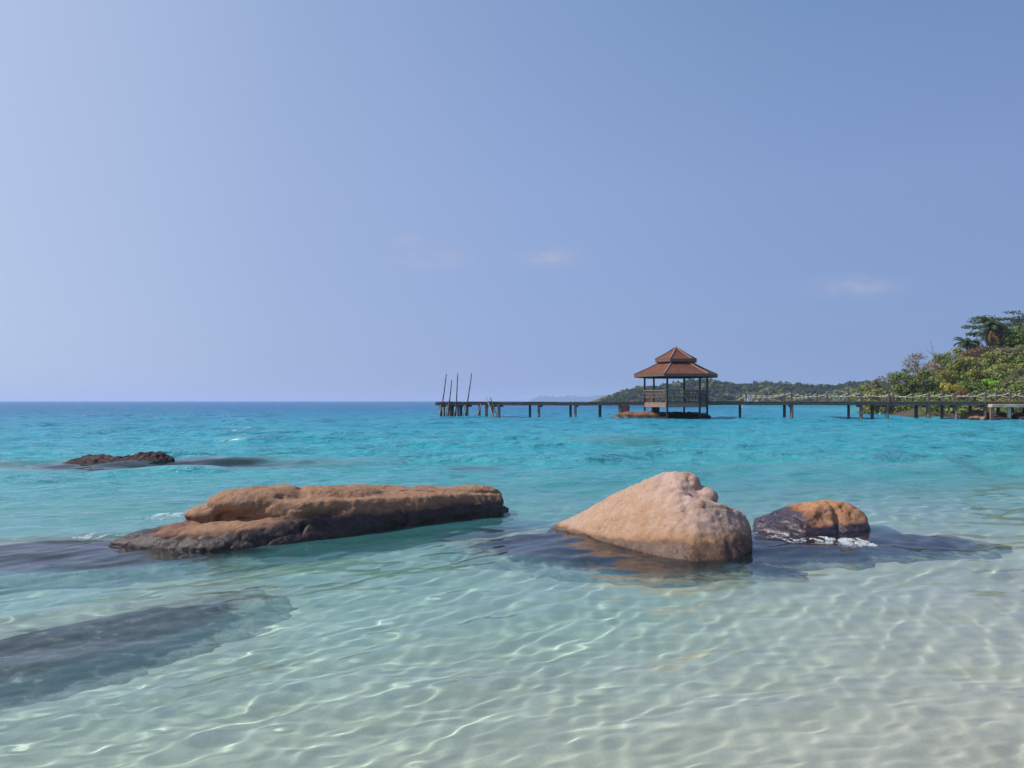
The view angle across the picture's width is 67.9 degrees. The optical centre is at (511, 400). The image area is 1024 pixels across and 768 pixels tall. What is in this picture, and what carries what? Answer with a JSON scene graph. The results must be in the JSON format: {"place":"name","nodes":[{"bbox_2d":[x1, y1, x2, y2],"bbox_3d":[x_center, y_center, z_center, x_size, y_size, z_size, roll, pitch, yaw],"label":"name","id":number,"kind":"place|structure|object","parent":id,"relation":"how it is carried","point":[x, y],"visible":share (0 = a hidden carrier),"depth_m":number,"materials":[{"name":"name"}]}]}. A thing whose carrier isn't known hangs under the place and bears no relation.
{"place":"outdoors","nodes":[
{"label":"outdoors","id":0,"kind":"place"},
{"bbox_2d":[0,401,1023,767],"bbox_3d":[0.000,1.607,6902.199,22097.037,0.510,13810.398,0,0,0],"label":"sea water","id":1,"kind":"structure","parent":0,"point":[520,633],"depth_m":5.99,"materials":[{"name":"teal liquid"}]},
{"bbox_2d":[73,532,117,538],"bbox_3d":[-4.841,1.582,9.144,0.803,0.034,0.546,0,0,-41],"label":"foam","id":2,"kind":"object","parent":1,"relation":"on","point":[85,537],"visible":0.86,"depth_m":8.89,"materials":[{"name":"white"}]},
{"bbox_2d":[63,451,174,463],"bbox_3d":[-10.113,1.910,19.403,3.347,1.254,0.962,0,0,0],"label":"reef rock","id":3,"kind":"object","parent":1,"relation":"in","point":[105,458],"visible":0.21,"depth_m":19.48,"materials":[{"name":"brown stone"}]},
{"bbox_2d":[145,512,182,519],"bbox_3d":[-4.797,1.565,10.382,0.503,0.068,0.953,0,0,0],"label":"foam","id":4,"kind":"object","parent":1,"relation":"on","point":[162,514],"visible":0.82,"depth_m":10.52,"materials":[{"name":"white"}]},
{"bbox_2d":[440,374,446,415],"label":"mooring pole","id":5,"kind":"object","parent":1,"relation":"in","point":[443,397],"visible":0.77,"depth_m":74.72,"materials":[{"name":"brown wood"}]},
{"bbox_2d":[447,380,451,415],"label":"mooring pole","id":6,"kind":"object","parent":1,"relation":"in","point":[449,399],"visible":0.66,"depth_m":74.55,"materials":[{"name":"brown wood"}]},
{"bbox_2d":[455,373,457,415],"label":"mooring pole","id":7,"kind":"object","parent":1,"relation":"in","point":[456,395],"visible":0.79,"depth_m":74.36,"materials":[{"name":"brown wood"}]},
{"bbox_2d":[465,373,471,415],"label":"mooring pole","id":8,"kind":"object","parent":1,"relation":"in","point":[468,396],"visible":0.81,"depth_m":74.17,"materials":[{"name":"brown wood"}]},
{"bbox_2d":[551,471,752,560],"bbox_3d":[1.723,1.588,8.954,1.586,1.564,2.770,0,0,-31],"label":"boulder","id":9,"kind":"object","parent":1,"relation":"in","point":[680,515],"visible":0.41,"depth_m":8.25,"materials":[{"name":"beige stone"}]},
{"bbox_2d":[435,391,1023,418],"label":"jetty","id":10,"kind":"object","parent":1,"relation":"in","point":[886,404],"visible":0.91,"depth_m":67.91,"materials":[{"name":"wood"}]},
{"bbox_2d":[486,396,497,416],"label":"ladder","id":11,"kind":"object","parent":10,"relation":"attached to","point":[491,408],"visible":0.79,"depth_m":73.61,"materials":[{"name":"wood"}]},
{"bbox_2d":[988,404,1023,419],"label":"landing slab","id":12,"kind":"structure","parent":10,"relation":"attached to","point":[991,410],"depth_m":63.46,"materials":[{"name":"concrete"}]},
{"bbox_2d":[753,531,877,546],"bbox_3d":[3.446,1.560,8.741,1.190,0.077,1.147,0,0,0],"label":"foam","id":13,"kind":"object","parent":1,"relation":"on","point":[845,541],"visible":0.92,"depth_m":8.60,"materials":[{"name":"white"}]},
{"bbox_2d":[959,409,988,419],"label":"shore rock","id":14,"kind":"object","parent":1,"relation":"in","point":[976,414],"visible":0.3,"depth_m":65.38,"materials":[{"name":"brown stone"}]},
{"bbox_2d":[993,412,1014,419],"bbox_3d":[41.868,1.739,64.385,4.265,1.503,2.107,0,0,-22],"label":"shore rock","id":15,"kind":"object","parent":1,"relation":"in","point":[1000,416],"visible":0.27,"depth_m":63.65,"materials":[{"name":"brown stone"}]},
{"bbox_2d":[1013,410,1023,419],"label":"shore rock","id":16,"kind":"object","parent":1,"relation":"in","point":[1019,415],"visible":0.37,"depth_m":63.64,"materials":[{"name":"brown stone"}]},
{"bbox_2d":[0,0,1023,400],"label":"sky","id":17,"kind":"structure","parent":0,"point":[201,200],"materials":[{"name":"blue"}]},
{"bbox_2d":[530,394,606,400],"bbox_3d":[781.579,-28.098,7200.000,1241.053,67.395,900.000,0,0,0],"label":"distant island","id":18,"kind":"structure","parent":0,"point":[566,398],"depth_m":6890.19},
{"bbox_2d":[591,384,890,401],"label":"hill","id":19,"kind":"structure","parent":0,"point":[736,392],"depth_m":606.77,"materials":[{"name":"green plant"}]},
{"bbox_2d":[599,378,905,401],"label":"wood","id":20,"kind":"object","parent":19,"relation":"on","point":[730,387],"visible":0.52,"depth_m":613.67,"materials":[{"name":"green plant"}]},
{"bbox_2d":[880,363,1023,416],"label":"headland","id":21,"kind":"structure","parent":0,"point":[907,413],"depth_m":79.20,"materials":[{"name":"green plant"}]},
{"bbox_2d":[849,383,870,412],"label":"shrub","id":22,"kind":"object","parent":21,"relation":"on","point":[863,388],"visible":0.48,"depth_m":95.79,"materials":[{"name":"green plant"}]},
{"bbox_2d":[858,383,881,406],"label":"shrub","id":23,"kind":"object","parent":21,"relation":"on","point":[869,389],"visible":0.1,"depth_m":102.55,"materials":[{"name":"green plant"}]},
{"bbox_2d":[863,394,879,413],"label":"shrub","id":24,"kind":"object","parent":21,"relation":"on","point":[867,412],"visible":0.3,"depth_m":89.92,"materials":[{"name":"green plant"}]},
{"bbox_2d":[863,393,884,413],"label":"shrub","id":25,"kind":"object","parent":21,"relation":"on","point":[864,408],"visible":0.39,"depth_m":90.03,"materials":[{"name":"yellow plant"}]},
{"bbox_2d":[865,387,891,412],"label":"shrub","id":26,"kind":"object","parent":21,"relation":"on","point":[885,392],"visible":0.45,"depth_m":90.75,"materials":[{"name":"green plant"}]},
{"bbox_2d":[866,376,899,407],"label":"shrub","id":27,"kind":"object","parent":21,"relation":"on","point":[875,382],"visible":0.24,"depth_m":98.59,"materials":[{"name":"green plant"}]},
{"bbox_2d":[879,392,904,414],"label":"shrub","id":28,"kind":"object","parent":21,"relation":"on","point":[892,407],"visible":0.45,"depth_m":86.03,"materials":[{"name":"green plant"}]},
{"bbox_2d":[884,372,902,388],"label":"shrub","id":29,"kind":"object","parent":21,"relation":"on","point":[893,379],"visible":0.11,"depth_m":106.10,"materials":[{"name":"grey plant"}]},
{"bbox_2d":[890,382,915,400],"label":"shrub","id":30,"kind":"object","parent":21,"relation":"on","point":[900,388],"visible":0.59,"depth_m":89.44,"materials":[{"name":"green plant"}]},
{"bbox_2d":[889,368,923,393],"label":"tree","id":31,"kind":"object","parent":21,"relation":"on","point":[899,376],"visible":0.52,"depth_m":99.79,"materials":[{"name":"green plant"}]},
{"bbox_2d":[900,347,930,380],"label":"tree","id":32,"kind":"object","parent":21,"relation":"on","point":[916,366],"visible":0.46,"depth_m":103.99,"materials":[{"name":"grey plant"}]},
{"bbox_2d":[903,379,940,396],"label":"shrub","id":33,"kind":"object","parent":21,"relation":"on","point":[924,386],"visible":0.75,"depth_m":88.57,"materials":[{"name":"green plant"}]},
{"bbox_2d":[907,369,939,390],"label":"shrub","id":34,"kind":"object","parent":21,"relation":"on","point":[927,374],"visible":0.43,"depth_m":94.73,"materials":[{"name":"green plant"}]},
{"bbox_2d":[916,362,951,382],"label":"tree","id":35,"kind":"object","parent":21,"relation":"on","point":[934,367],"visible":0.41,"depth_m":97.56,"materials":[{"name":"brown plant"}]},
{"bbox_2d":[927,340,940,370],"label":"dead tree","id":36,"kind":"object","parent":21,"relation":"on","point":[933,355],"visible":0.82,"depth_m":102.98,"materials":[{"name":"grey wood"}]},
{"bbox_2d":[925,390,950,398],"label":"shrub","id":37,"kind":"object","parent":21,"relation":"on","point":[937,393],"visible":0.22,"depth_m":83.71,"materials":[{"name":"green plant"}]},
{"bbox_2d":[925,352,951,381],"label":"tree","id":38,"kind":"object","parent":21,"relation":"on","point":[942,359],"visible":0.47,"depth_m":105.56,"materials":[{"name":"green plant"}]},
{"bbox_2d":[928,369,957,390],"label":"shrub","id":39,"kind":"object","parent":21,"relation":"on","point":[941,373],"visible":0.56,"depth_m":92.58,"materials":[{"name":"green plant"}]},
{"bbox_2d":[874,348,1023,414],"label":"undergrowth","id":40,"kind":"object","parent":21,"relation":"on","point":[963,377],"visible":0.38,"depth_m":83.37,"materials":[{"name":"green plant"}]},
{"bbox_2d":[938,382,966,394],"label":"shrub","id":41,"kind":"object","parent":21,"relation":"on","point":[951,388],"visible":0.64,"depth_m":85.28,"materials":[{"name":"yellow plant"}]},
{"bbox_2d":[941,347,965,367],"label":"tree","id":42,"kind":"object","parent":21,"relation":"on","point":[956,351],"visible":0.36,"depth_m":109.75,"materials":[{"name":"green plant"}]},
{"bbox_2d":[942,355,984,373],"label":"tree","id":43,"kind":"object","parent":21,"relation":"on","point":[960,363],"visible":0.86,"depth_m":96.20,"materials":[{"name":"green plant"}]},
{"bbox_2d":[953,390,975,399],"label":"shrub","id":44,"kind":"object","parent":21,"relation":"on","point":[959,392],"visible":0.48,"depth_m":83.65,"materials":[{"name":"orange plant"}]},
{"bbox_2d":[952,337,981,368],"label":"palm tree","id":45,"kind":"object","parent":21,"relation":"on","point":[966,343],"visible":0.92,"depth_m":111.72,"materials":[{"name":"green plant"}]},
{"bbox_2d":[955,381,982,391],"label":"shrub","id":46,"kind":"object","parent":21,"relation":"on","point":[971,385],"visible":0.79,"depth_m":86.26,"materials":[{"name":"green plant"}]},
{"bbox_2d":[959,345,991,366],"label":"tree","id":47,"kind":"object","parent":21,"relation":"on","point":[979,351],"visible":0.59,"depth_m":100.44,"materials":[{"name":"orange plant"}]},
{"bbox_2d":[963,338,1007,356],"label":"tree","id":48,"kind":"object","parent":21,"relation":"on","point":[989,347],"visible":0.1,"depth_m":112.50,"materials":[{"name":"green plant"}]},
{"bbox_2d":[966,368,1007,379],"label":"tree","id":49,"kind":"object","parent":21,"relation":"on","point":[985,373],"visible":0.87,"depth_m":91.35,"materials":[{"name":"green plant"}]},
{"bbox_2d":[979,378,1000,388],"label":"shrub","id":50,"kind":"object","parent":21,"relation":"on","point":[988,382],"visible":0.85,"depth_m":86.41,"materials":[{"name":"green plant"}]},
{"bbox_2d":[971,316,1011,349],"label":"palm tree","id":51,"kind":"object","parent":21,"relation":"on","point":[995,328],"visible":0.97,"depth_m":104.80,"materials":[{"name":"green plant"}]},
{"bbox_2d":[976,351,1007,365],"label":"tree","id":52,"kind":"object","parent":21,"relation":"on","point":[991,355],"visible":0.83,"depth_m":96.44,"materials":[{"name":"green plant"}]},
{"bbox_2d":[961,315,1023,347],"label":"tree","id":53,"kind":"object","parent":21,"relation":"on","point":[1012,320],"visible":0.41,"depth_m":111.71,"materials":[{"name":"green plant"}]},
{"bbox_2d":[987,389,1017,396],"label":"shrub","id":54,"kind":"object","parent":21,"relation":"on","point":[1005,391],"visible":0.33,"depth_m":82.31,"materials":[{"name":"green plant"}]},
{"bbox_2d":[986,347,1022,361],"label":"tree","id":55,"kind":"object","parent":21,"relation":"on","point":[1008,351],"visible":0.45,"depth_m":97.77,"materials":[{"name":"green plant"}]},
{"bbox_2d":[992,310,1023,334],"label":"tree","id":56,"kind":"object","parent":21,"relation":"on","point":[1017,322],"visible":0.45,"depth_m":107.50,"materials":[{"name":"green plant"}]},
{"bbox_2d":[992,362,1023,369],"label":"tree","id":57,"kind":"object","parent":21,"relation":"on","point":[1003,365],"visible":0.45,"depth_m":91.98,"materials":[{"name":"green plant"}]},
{"bbox_2d":[996,379,1023,388],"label":"shrub","id":58,"kind":"object","parent":21,"relation":"on","point":[1005,383],"visible":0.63,"depth_m":85.39,"materials":[{"name":"grey plant"}]},
{"bbox_2d":[997,325,1023,347],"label":"tree","id":59,"kind":"object","parent":21,"relation":"on","point":[1013,338],"visible":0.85,"depth_m":103.36,"materials":[{"name":"green plant"}]},
{"bbox_2d":[1011,344,1023,354],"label":"tree","id":60,"kind":"object","parent":21,"relation":"on","point":[1020,346],"visible":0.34,"depth_m":99.29,"materials":[{"name":"green plant"}]},
{"bbox_3d":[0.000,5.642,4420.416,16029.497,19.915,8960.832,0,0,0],"label":"sand seabed","id":61,"kind":"structure","parent":0,"visible":0},
{"bbox_2d":[108,484,508,550],"bbox_3d":[-2.126,1.737,9.683,5.284,1.420,1.459,0,0,-39],"label":"slab rock","id":62,"kind":"object","parent":61,"relation":"on","point":[248,517],"visible":0.47,"depth_m":8.93,"materials":[{"name":"brown stone"}]},
{"bbox_2d":[611,411,710,418],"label":"foundation rock","id":63,"kind":"object","parent":61,"relation":"on","point":[654,414],"visible":0.47,"depth_m":69.53,"materials":[{"name":"brown stone"}]},
{"bbox_2d":[634,347,717,418],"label":"pavilion","id":64,"kind":"structure","parent":63,"relation":"on","point":[675,363],"depth_m":68.74,"materials":[{"name":"wood"}]},
{"bbox_2d":[753,500,870,534],"bbox_3d":[3.906,1.859,9.712,1.968,1.169,1.192,0,0,-33],"label":"rock","id":65,"kind":"object","parent":61,"relation":"on","point":[822,516],"visible":0.33,"depth_m":9.41,"materials":[{"name":"stone"}]}
]}

